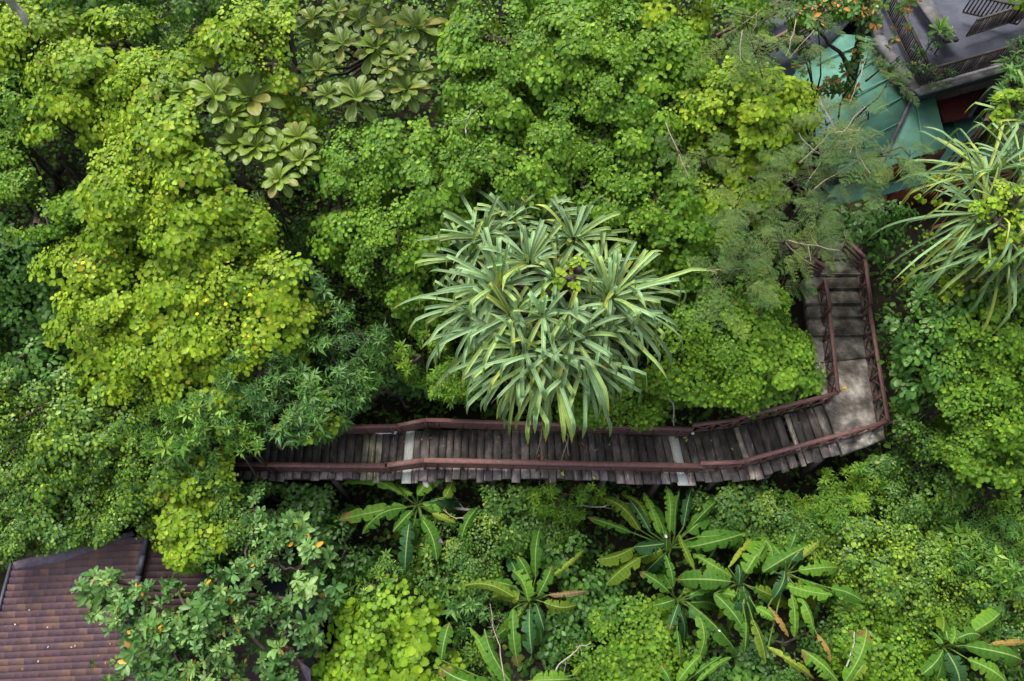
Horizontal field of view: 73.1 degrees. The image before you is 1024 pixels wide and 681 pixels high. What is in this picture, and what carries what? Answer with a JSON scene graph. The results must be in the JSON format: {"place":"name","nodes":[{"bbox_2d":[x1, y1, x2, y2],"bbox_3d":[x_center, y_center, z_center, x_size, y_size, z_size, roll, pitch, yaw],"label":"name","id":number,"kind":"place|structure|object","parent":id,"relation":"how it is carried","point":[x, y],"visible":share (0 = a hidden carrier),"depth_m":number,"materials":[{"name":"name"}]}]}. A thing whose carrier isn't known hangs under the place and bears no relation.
{"place":"outdoors","nodes":[
{"label":"outdoors","id":0,"kind":"place"},
{"bbox_2d":[0,0,1023,680],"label":"ground","id":1,"kind":"structure","parent":0,"point":[458,410],"depth_m":25.68,"materials":[{"name":"green plant"}]},
{"bbox_2d":[0,336,85,405],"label":"shrub","id":2,"kind":"object","parent":1,"relation":"on","point":[42,368],"visible":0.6,"depth_m":19.68,"materials":[{"name":"green plant"}]},
{"bbox_2d":[0,217,115,400],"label":"vine covered tree","id":3,"kind":"object","parent":1,"relation":"on","point":[25,303],"visible":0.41,"depth_m":19.94,"materials":[{"name":"green plant"}]},
{"bbox_2d":[0,57,133,285],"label":"vine covered tree","id":4,"kind":"object","parent":1,"relation":"on","point":[15,153],"visible":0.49,"depth_m":20.11,"materials":[{"name":"green plant"}]},
{"bbox_2d":[0,0,151,173],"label":"vine covered tree","id":5,"kind":"object","parent":1,"relation":"on","point":[58,78],"visible":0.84,"depth_m":19.74,"materials":[{"name":"green plant"}]},
{"bbox_2d":[0,448,154,570],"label":"leafy tree","id":6,"kind":"object","parent":1,"relation":"on","point":[58,529],"visible":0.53,"depth_m":19.91,"materials":[{"name":"green plant"}]},
{"bbox_2d":[15,157,143,283],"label":"vine covered tree","id":7,"kind":"object","parent":1,"relation":"on","point":[71,169],"visible":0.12,"depth_m":20.38,"materials":[{"name":"green plant"}]},
{"bbox_2d":[0,353,163,525],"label":"leafy tree","id":8,"kind":"object","parent":1,"relation":"on","point":[58,462],"visible":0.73,"depth_m":19.48,"materials":[{"name":"green plant"}]},
{"bbox_2d":[27,227,237,404],"bbox_3d":[-12.794,-0.140,22.585,10.092,8.558,4.840,26,64,14],"label":"vine covered tree","id":9,"kind":"object","parent":1,"relation":"on","point":[99,306],"visible":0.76,"depth_m":19.11,"materials":[{"name":"green plant"}]},
{"bbox_2d":[77,414,211,550],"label":"leafy tree","id":10,"kind":"object","parent":1,"relation":"on","point":[130,502],"visible":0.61,"depth_m":19.71,"materials":[{"name":"green plant"}]},
{"bbox_2d":[66,3,236,186],"bbox_3d":[-13.969,-8.872,24.643,4.872,8.684,13.964,-39,68,-19],"label":"vine covered tree","id":11,"kind":"object","parent":1,"relation":"on","point":[145,61],"visible":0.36,"depth_m":19.96,"materials":[{"name":"green plant"}]},
{"bbox_2d":[0,531,311,680],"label":"tiled house","id":12,"kind":"structure","parent":1,"relation":"on","point":[39,587],"depth_m":20.63,"materials":[{"name":"tile"}]},
{"bbox_2d":[72,62,283,275],"bbox_3d":[-10.834,-5.565,23.749,5.445,10.039,12.304,-17,63,-9],"label":"vine covered tree","id":13,"kind":"object","parent":1,"relation":"on","point":[188,203],"visible":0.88,"depth_m":18.84,"materials":[{"name":"green plant"}]},
{"bbox_2d":[59,334,305,441],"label":"vine covered tree","id":14,"kind":"object","parent":1,"relation":"on","point":[167,394],"visible":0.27,"depth_m":19.39,"materials":[{"name":"green plant"}]},
{"bbox_2d":[138,417,243,502],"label":"shrub","id":15,"kind":"object","parent":1,"relation":"on","point":[176,447],"visible":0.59,"depth_m":19.53,"materials":[{"name":"green plant"}]},
{"bbox_2d":[137,445,264,574],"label":"vine covered tree","id":16,"kind":"object","parent":1,"relation":"on","point":[181,510],"visible":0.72,"depth_m":19.68,"materials":[{"name":"green plant"}]},
{"bbox_2d":[69,482,354,680],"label":"orange flecked tree","id":17,"kind":"object","parent":1,"relation":"on","point":[189,626],"visible":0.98,"depth_m":19.19,"materials":[{"name":"green plant"}]},
{"bbox_2d":[125,374,300,500],"bbox_3d":[-9.545,3.061,22.030,6.446,7.091,2.954,21,63,11],"label":"shrub","id":18,"kind":"object","parent":1,"relation":"on","point":[234,432],"visible":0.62,"depth_m":19.18,"materials":[{"name":"green plant"}]},
{"bbox_2d":[177,478,282,579],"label":"leafy tree","id":19,"kind":"object","parent":1,"relation":"on","point":[205,558],"visible":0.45,"depth_m":19.92,"materials":[{"name":"green plant"}]},
{"bbox_2d":[150,243,337,414],"bbox_3d":[-9.152,-0.351,22.732,8.022,8.356,4.425,35,67,17],"label":"vine covered tree","id":20,"kind":"object","parent":1,"relation":"on","point":[264,303],"visible":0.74,"depth_m":19.06,"materials":[{"name":"green plant"}]},
{"bbox_2d":[169,70,322,197],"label":"fan leaved tree","id":21,"kind":"object","parent":1,"relation":"on","point":[250,132],"visible":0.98,"depth_m":19.41,"materials":[{"name":"green plant"}]},
{"bbox_2d":[186,0,328,130],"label":"vine covered tree","id":22,"kind":"object","parent":1,"relation":"on","point":[217,35],"visible":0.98,"depth_m":19.36,"materials":[{"name":"green plant"}]},
{"bbox_2d":[212,541,323,680],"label":"tree","id":23,"kind":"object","parent":1,"relation":"on","point":[280,587],"depth_m":21.86,"materials":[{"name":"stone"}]},
{"bbox_2d":[221,163,316,266],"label":"shrub","id":24,"kind":"object","parent":1,"relation":"on","point":[272,202],"visible":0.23,"depth_m":21.45,"materials":[{"name":"green plant"}]},
{"bbox_2d":[212,340,377,449],"bbox_3d":[-6.746,2.329,22.019,5.594,7.713,3.386,22,63,12],"label":"shrub","id":25,"kind":"object","parent":1,"relation":"on","point":[345,399],"visible":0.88,"depth_m":19.20,"materials":[{"name":"green plant"}]},
{"bbox_2d":[237,479,385,590],"bbox_3d":[-6.420,6.076,22.422,5.403,3.387,2.807,40,68,19],"label":"bush","id":26,"kind":"object","parent":1,"relation":"on","point":[318,506],"visible":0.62,"depth_m":21.59,"materials":[{"name":"green plant"}]},
{"bbox_2d":[280,264,398,413],"bbox_3d":[-6.211,0.283,22.608,3.585,7.624,6.248,-40,68,-20],"label":"shrub","id":27,"kind":"object","parent":1,"relation":"on","point":[332,344],"visible":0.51,"depth_m":20.10,"materials":[{"name":"green plant"}]},
{"bbox_2d":[331,548,415,617],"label":"bush","id":28,"kind":"object","parent":1,"relation":"on","point":[388,567],"visible":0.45,"depth_m":20.91,"materials":[{"name":"green plant"}]},
{"bbox_2d":[289,0,475,122],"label":"fan leaved tree","id":29,"kind":"object","parent":1,"relation":"on","point":[359,89],"visible":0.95,"depth_m":20.24,"materials":[{"name":"green plant"}]},
{"bbox_2d":[341,329,432,411],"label":"bush","id":30,"kind":"object","parent":1,"relation":"on","point":[403,390],"visible":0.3,"depth_m":22.01,"materials":[{"name":"green plant"}]},
{"bbox_2d":[311,573,466,680],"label":"bush","id":31,"kind":"object","parent":1,"relation":"on","point":[400,648],"visible":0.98,"depth_m":20.19,"materials":[{"name":"green plant"}]},
{"bbox_2d":[306,181,482,353],"bbox_3d":[-4.759,-3.198,23.648,4.683,8.236,8.185,-34,66,-17],"label":"vine covered tree","id":32,"kind":"object","parent":1,"relation":"on","point":[353,241],"visible":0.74,"depth_m":19.62,"materials":[{"name":"green plant"}]},
{"bbox_2d":[308,115,482,287],"bbox_3d":[-5.165,-5.281,23.949,5.163,8.741,10.053,-28,65,-15],"label":"vine covered tree","id":33,"kind":"object","parent":1,"relation":"on","point":[387,157],"visible":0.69,"depth_m":19.44,"materials":[{"name":"green plant"}]},
{"bbox_2d":[339,474,469,574],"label":"banana plant","id":34,"kind":"object","parent":1,"relation":"on","point":[408,527],"visible":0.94,"depth_m":21.42,"materials":[{"name":"green plant"}]},
{"bbox_2d":[358,239,464,373],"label":"vine covered tree","id":35,"kind":"object","parent":1,"relation":"on","point":[406,316],"visible":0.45,"depth_m":20.61,"materials":[{"name":"green plant"}]},
{"bbox_2d":[388,320,487,409],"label":"bush","id":36,"kind":"object","parent":1,"relation":"on","point":[455,390],"visible":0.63,"depth_m":20.51,"materials":[{"name":"green plant"}]},
{"bbox_2d":[409,512,507,602],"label":"bush","id":37,"kind":"object","parent":1,"relation":"on","point":[455,563],"visible":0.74,"depth_m":21.46,"materials":[{"name":"green plant"}]},
{"bbox_2d":[423,578,520,649],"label":"bush","id":38,"kind":"object","parent":1,"relation":"on","point":[457,609],"visible":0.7,"depth_m":21.15,"materials":[{"name":"green plant"}]},
{"bbox_2d":[431,0,564,170],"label":"vine covered tree","id":39,"kind":"object","parent":1,"relation":"on","point":[460,53],"visible":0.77,"depth_m":19.39,"materials":[{"name":"green plant"}]},
{"bbox_2d":[434,84,576,267],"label":"vine covered tree","id":40,"kind":"object","parent":1,"relation":"on","point":[487,154],"visible":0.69,"depth_m":19.27,"materials":[{"name":"green plant"}]},
{"bbox_2d":[436,623,581,680],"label":"banana plant","id":41,"kind":"object","parent":1,"relation":"on","point":[486,648],"visible":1,"depth_m":19.88,"materials":[{"name":"green plant"}]},
{"bbox_2d":[0,0,1023,680],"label":"undergrowth","id":42,"kind":"object","parent":1,"relation":"on","point":[368,306],"visible":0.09,"depth_m":25.32,"materials":[{"name":"green plant"}]},
{"bbox_2d":[0,0,1023,680],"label":"surrounding wood","id":43,"kind":"object","parent":1,"relation":"on","point":[184,12],"visible":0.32,"depth_m":20.48,"materials":[{"name":"green plant"}]},
{"bbox_2d":[464,481,576,563],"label":"bush","id":44,"kind":"object","parent":1,"relation":"on","point":[513,536],"visible":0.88,"depth_m":21.57,"materials":[{"name":"green plant"}]},
{"bbox_2d":[463,527,588,667],"bbox_3d":[0.539,7.769,21.658,3.723,3.110,2.846,-41,68,-20],"label":"banana plant","id":45,"kind":"object","parent":1,"relation":"on","point":[533,627],"visible":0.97,"depth_m":20.50,"materials":[{"name":"green plant"}]},
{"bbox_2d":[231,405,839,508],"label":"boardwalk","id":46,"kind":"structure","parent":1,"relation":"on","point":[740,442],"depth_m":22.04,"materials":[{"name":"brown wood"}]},
{"bbox_2d":[228,462,387,473],"bbox_3d":[-6.433,3.961,21.376,5.254,0.742,0.150,1,61,0],"label":"railing","id":47,"kind":"object","parent":46,"relation":"on","point":[307,467],"visible":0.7,"depth_m":21.09,"materials":[{"name":"brown paint"}]},
{"bbox_2d":[257,424,399,435],"bbox_3d":[-6.368,2.889,21.969,5.541,0.742,0.120,-1,61,0],"label":"railing","id":48,"kind":"object","parent":46,"relation":"on","point":[370,429],"visible":0.34,"depth_m":21.87,"materials":[{"name":"brown paint"}]},
{"bbox_2d":[385,458,425,473],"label":"railing","id":49,"kind":"object","parent":46,"relation":"on","point":[405,464],"visible":0.92,"depth_m":21.13,"materials":[{"name":"brown paint"}]},
{"bbox_2d":[426,418,692,437],"bbox_3d":[1.465,2.805,22.015,8.358,0.742,0.120,2,61,1],"label":"railing","id":50,"kind":"object","parent":46,"relation":"on","point":[486,425],"visible":0.85,"depth_m":21.92,"materials":[{"name":"brown paint"}]},
{"bbox_2d":[424,458,702,473],"bbox_3d":[1.554,3.911,21.404,8.498,0.742,0.150,1,61,1],"label":"railing","id":51,"kind":"object","parent":46,"relation":"on","point":[561,465],"visible":0.99,"depth_m":21.13,"materials":[{"name":"brown paint"}]},
{"bbox_2d":[690,417,737,433],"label":"railing","id":52,"kind":"object","parent":46,"relation":"on","point":[713,423],"visible":0.91,"depth_m":21.70,"materials":[{"name":"brown paint"}]},
{"bbox_2d":[733,391,838,426],"bbox_3d":[8.784,2.236,22.329,3.530,0.742,0.120,-13,62,-7],"label":"railing","id":53,"kind":"object","parent":46,"relation":"on","point":[807,402],"visible":0.94,"depth_m":22.17,"materials":[{"name":"brown paint"}]},
{"bbox_2d":[740,420,888,467],"bbox_3d":[9.444,3.288,21.748,4.980,0.742,0.120,-13,62,-7],"label":"railing","id":54,"kind":"object","parent":46,"relation":"on","point":[831,439],"visible":0.97,"depth_m":21.57,"materials":[{"name":"brown paint"}]},
{"bbox_2d":[393,177,713,462],"bbox_3d":[0.886,-0.423,20.622,7.766,8.676,8.024,-34,66,-17],"label":"screw pine","id":55,"kind":"object","parent":1,"relation":"on","point":[557,357],"visible":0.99,"depth_m":17.37,"materials":[{"name":"green plant"}]},
{"bbox_2d":[521,480,605,535],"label":"shrub","id":56,"kind":"object","parent":1,"relation":"on","point":[538,494],"visible":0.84,"depth_m":21.72,"materials":[{"name":"green plant"}]},
{"bbox_2d":[540,256,588,335],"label":"vine covered tree","id":57,"kind":"object","parent":1,"relation":"on","point":[568,280],"visible":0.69,"depth_m":16.91,"materials":[{"name":"green plant"}]},
{"bbox_2d":[538,530,635,644],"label":"bush","id":58,"kind":"object","parent":1,"relation":"on","point":[611,596],"visible":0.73,"depth_m":21.08,"materials":[{"name":"green plant"}]},
{"bbox_2d":[523,72,696,254],"bbox_3d":[4.170,-7.050,24.390,5.181,9.040,11.024,26,64,14],"label":"vine covered tree","id":59,"kind":"object","parent":1,"relation":"on","point":[635,134],"visible":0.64,"depth_m":19.25,"materials":[{"name":"green plant"}]},
{"bbox_2d":[504,0,717,184],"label":"vine covered tree","id":60,"kind":"object","parent":1,"relation":"on","point":[589,55],"visible":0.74,"depth_m":19.04,"materials":[{"name":"green plant"}]},
{"bbox_2d":[556,365,665,432],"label":"bush","id":61,"kind":"object","parent":1,"relation":"on","point":[643,413],"visible":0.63,"depth_m":20.30,"materials":[{"name":"green plant"}]},
{"bbox_2d":[561,592,693,680],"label":"bush","id":62,"kind":"object","parent":1,"relation":"on","point":[628,652],"visible":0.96,"depth_m":20.43,"materials":[{"name":"green plant"}]},
{"bbox_2d":[544,156,730,313],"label":"vine covered tree","id":63,"kind":"object","parent":1,"relation":"on","point":[663,214],"visible":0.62,"depth_m":19.39,"materials":[{"name":"green plant"}]},
{"bbox_2d":[587,485,747,586],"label":"banana plant","id":64,"kind":"object","parent":1,"relation":"on","point":[653,554],"visible":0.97,"depth_m":21.32,"materials":[{"name":"green plant"}]},
{"bbox_2d":[627,211,740,336],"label":"vine covered tree","id":65,"kind":"object","parent":1,"relation":"on","point":[692,281],"visible":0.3,"depth_m":19.91,"materials":[{"name":"green plant"}]},
{"bbox_2d":[639,546,737,657],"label":"banana plant","id":66,"kind":"object","parent":1,"relation":"on","point":[700,597],"visible":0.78,"depth_m":20.53,"materials":[{"name":"green plant"}]},
{"bbox_2d":[659,654,731,680],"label":"banana plant","id":67,"kind":"object","parent":1,"relation":"on","point":[711,666],"visible":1,"depth_m":19.95,"materials":[{"name":"green plant"}]},
{"bbox_2d":[537,612,869,680],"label":"bush","id":68,"kind":"object","parent":1,"relation":"on","point":[767,671],"visible":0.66,"depth_m":20.80,"materials":[{"name":"green plant"}]},
{"bbox_2d":[676,536,789,663],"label":"banana plant","id":69,"kind":"object","parent":1,"relation":"on","point":[736,608],"visible":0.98,"depth_m":20.46,"materials":[{"name":"green plant"}]},
{"bbox_2d":[673,118,792,279],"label":"vine covered tree","id":70,"kind":"object","parent":1,"relation":"on","point":[730,182],"visible":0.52,"depth_m":19.70,"materials":[{"name":"green plant"}]},
{"bbox_2d":[645,272,827,425],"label":"vine covered tree","id":71,"kind":"object","parent":1,"relation":"on","point":[725,367],"visible":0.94,"depth_m":19.56,"materials":[{"name":"green plant"}]},
{"bbox_2d":[657,54,825,214],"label":"vine covered tree","id":72,"kind":"object","parent":1,"relation":"on","point":[750,111],"visible":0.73,"depth_m":18.98,"materials":[{"name":"green plant"}]},
{"bbox_2d":[685,480,827,575],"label":"shrub","id":73,"kind":"object","parent":1,"relation":"on","point":[757,514],"visible":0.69,"depth_m":21.57,"materials":[{"name":"green plant"}]},
{"bbox_2d":[718,0,856,75],"bbox_3d":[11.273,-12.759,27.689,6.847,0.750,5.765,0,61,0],"label":"tree","id":74,"kind":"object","parent":1,"relation":"on","point":[831,36],"visible":0.29,"depth_m":27.09,"materials":[{"name":"plant"}]},
{"bbox_2d":[655,0,937,340],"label":"feathery tree","id":75,"kind":"object","parent":1,"relation":"on","point":[813,142],"visible":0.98,"depth_m":18.38,"materials":[{"name":"green plant"}]},
{"bbox_2d":[753,521,863,678],"bbox_3d":[8.692,7.884,21.619,3.320,2.928,4.413,37,67,18],"label":"banana plant","id":76,"kind":"object","parent":1,"relation":"on","point":[801,590],"visible":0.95,"depth_m":20.60,"materials":[{"name":"green plant"}]},
{"bbox_2d":[766,239,866,335],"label":"concrete steps","id":77,"kind":"structure","parent":1,"relation":"on","point":[844,287],"depth_m":24.48,"materials":[{"name":"grey concrete"}]},
{"bbox_2d":[857,258,872,312],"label":"railing","id":78,"kind":"object","parent":77,"relation":"on","point":[864,263],"visible":0.98,"depth_m":24.07,"materials":[{"name":"brown paint"}]},
{"bbox_2d":[801,628,871,680],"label":"banana plant","id":79,"kind":"object","parent":1,"relation":"on","point":[855,669],"visible":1,"depth_m":19.71,"materials":[{"name":"green plant"}]},
{"bbox_2d":[783,461,895,547],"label":"shrub","id":80,"kind":"object","parent":1,"relation":"on","point":[838,500],"visible":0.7,"depth_m":21.63,"materials":[{"name":"green plant"}]},
{"bbox_2d":[811,331,884,456],"bbox_3d":[11.389,1.630,23.196,2.114,0.226,4.685,0,61,0],"label":"concrete landing","id":81,"kind":"object","parent":1,"relation":"on","point":[851,405],"visible":0.8,"depth_m":22.98,"materials":[{"name":"grey concrete"}]},
{"bbox_2d":[821,310,839,392],"bbox_3d":[10.700,0.495,23.324,0.120,0.802,3.152,7,61,4],"label":"railing","id":82,"kind":"object","parent":81,"relation":"on","point":[832,352],"visible":0.93,"depth_m":23.20,"materials":[{"name":"brown paint"}]},
{"bbox_2d":[861,305,890,421],"bbox_3d":[12.077,0.846,23.131,0.120,0.802,4.364,5,61,3],"label":"railing","id":83,"kind":"object","parent":81,"relation":"on","point":[875,351],"visible":0.93,"depth_m":22.95,"materials":[{"name":"brown paint"}]},
{"bbox_2d":[788,0,922,104],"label":"leaning tree","id":84,"kind":"object","parent":1,"relation":"on","point":[869,17],"visible":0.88,"depth_m":21.28,"materials":[{"name":"green plant"}]},
{"bbox_2d":[814,197,918,274],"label":"bush","id":85,"kind":"object","parent":1,"relation":"on","point":[864,229],"visible":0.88,"depth_m":21.49,"materials":[{"name":"green plant"}]},
{"bbox_2d":[814,581,948,680],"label":"shrub","id":86,"kind":"object","parent":1,"relation":"on","point":[888,654],"visible":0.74,"depth_m":20.52,"materials":[{"name":"green plant"}]},
{"bbox_2d":[800,498,997,644],"bbox_3d":[12.028,7.204,22.043,4.707,3.383,5.144,-30,65,-15],"label":"shrub","id":87,"kind":"object","parent":1,"relation":"on","point":[895,570],"visible":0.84,"depth_m":20.98,"materials":[{"name":"green plant"}]},
{"bbox_2d":[790,34,1023,236],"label":"green roof building","id":88,"kind":"structure","parent":1,"relation":"on","point":[903,119],"depth_m":25.39,"materials":[{"name":"metal"}]},
{"bbox_2d":[849,393,985,541],"bbox_3d":[13.089,4.499,22.570,4.588,5.434,4.028,0,61,0],"label":"shrub","id":89,"kind":"object","parent":1,"relation":"on","point":[914,476],"visible":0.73,"depth_m":21.41,"materials":[{"name":"green plant"}]},
{"bbox_2d":[877,265,998,426],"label":"vine covered tree","id":90,"kind":"object","parent":1,"relation":"on","point":[912,347],"visible":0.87,"depth_m":19.68,"materials":[{"name":"green plant"}]},
{"bbox_2d":[869,69,1023,342],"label":"screw pine","id":91,"kind":"object","parent":1,"relation":"on","point":[984,172],"visible":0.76,"depth_m":18.78,"materials":[{"name":"green plant"}]},
{"bbox_2d":[869,0,1023,121],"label":"terrace","id":92,"kind":"structure","parent":1,"relation":"on","point":[925,13],"depth_m":25.93,"materials":[{"name":"concrete"}]},
{"bbox_2d":[883,0,931,82],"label":"baluster railing","id":93,"kind":"object","parent":92,"relation":"on","point":[906,21],"visible":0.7,"depth_m":25.13,"materials":[{"name":"brown wood"}]},
{"bbox_2d":[885,33,957,89],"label":"bush","id":94,"kind":"object","parent":92,"relation":"on","point":[920,52],"visible":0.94,"depth_m":23.72,"materials":[{"name":"green plant"}]},
{"bbox_2d":[919,41,1023,85],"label":"baluster railing","id":95,"kind":"object","parent":92,"relation":"on","point":[998,51],"visible":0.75,"depth_m":24.25,"materials":[{"name":"brown wood"}]},
{"bbox_2d":[962,0,1023,24],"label":"baluster railing","id":96,"kind":"object","parent":92,"relation":"on","point":[994,1],"visible":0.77,"depth_m":25.75,"materials":[{"name":"brown wood"}]},
{"bbox_2d":[966,6,1023,36],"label":"baluster railing","id":97,"kind":"object","parent":92,"relation":"on","point":[1005,17],"visible":0.88,"depth_m":25.44,"materials":[{"name":"brown wood"}]},
{"bbox_2d":[890,276,1023,442],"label":"vine covered tree","id":98,"kind":"object","parent":1,"relation":"on","point":[996,370],"visible":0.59,"depth_m":19.41,"materials":[{"name":"green plant"}]},
{"bbox_2d":[905,377,1023,544],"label":"vine covered tree","id":99,"kind":"object","parent":1,"relation":"on","point":[989,441],"visible":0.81,"depth_m":19.64,"materials":[{"name":"green plant"}]},
{"bbox_2d":[914,564,1023,673],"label":"shrub","id":100,"kind":"object","parent":1,"relation":"on","point":[1011,629],"visible":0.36,"depth_m":20.73,"materials":[{"name":"green plant"}]},
{"bbox_2d":[914,88,1023,206],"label":"vine covered tree","id":101,"kind":"object","parent":1,"relation":"on","point":[1002,110],"visible":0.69,"depth_m":20.04,"materials":[{"name":"green plant"}]},
{"bbox_2d":[916,605,1023,680],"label":"banana plant","id":102,"kind":"object","parent":1,"relation":"on","point":[939,664],"visible":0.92,"depth_m":19.81,"materials":[{"name":"green plant"}]},
{"bbox_2d":[924,497,1023,601],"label":"shrub","id":103,"kind":"object","parent":1,"relation":"on","point":[982,536],"visible":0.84,"depth_m":20.75,"materials":[{"name":"green plant"}]},
{"bbox_2d":[935,177,1023,304],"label":"vine covered tree","id":104,"kind":"object","parent":1,"relation":"on","point":[1008,200],"visible":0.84,"depth_m":17.83,"materials":[{"name":"green plant"}]},
{"bbox_2d":[971,34,1023,150],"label":"shrub","id":105,"kind":"object","parent":1,"relation":"on","point":[1014,80],"visible":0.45,"depth_m":20.59,"materials":[{"name":"green plant"}]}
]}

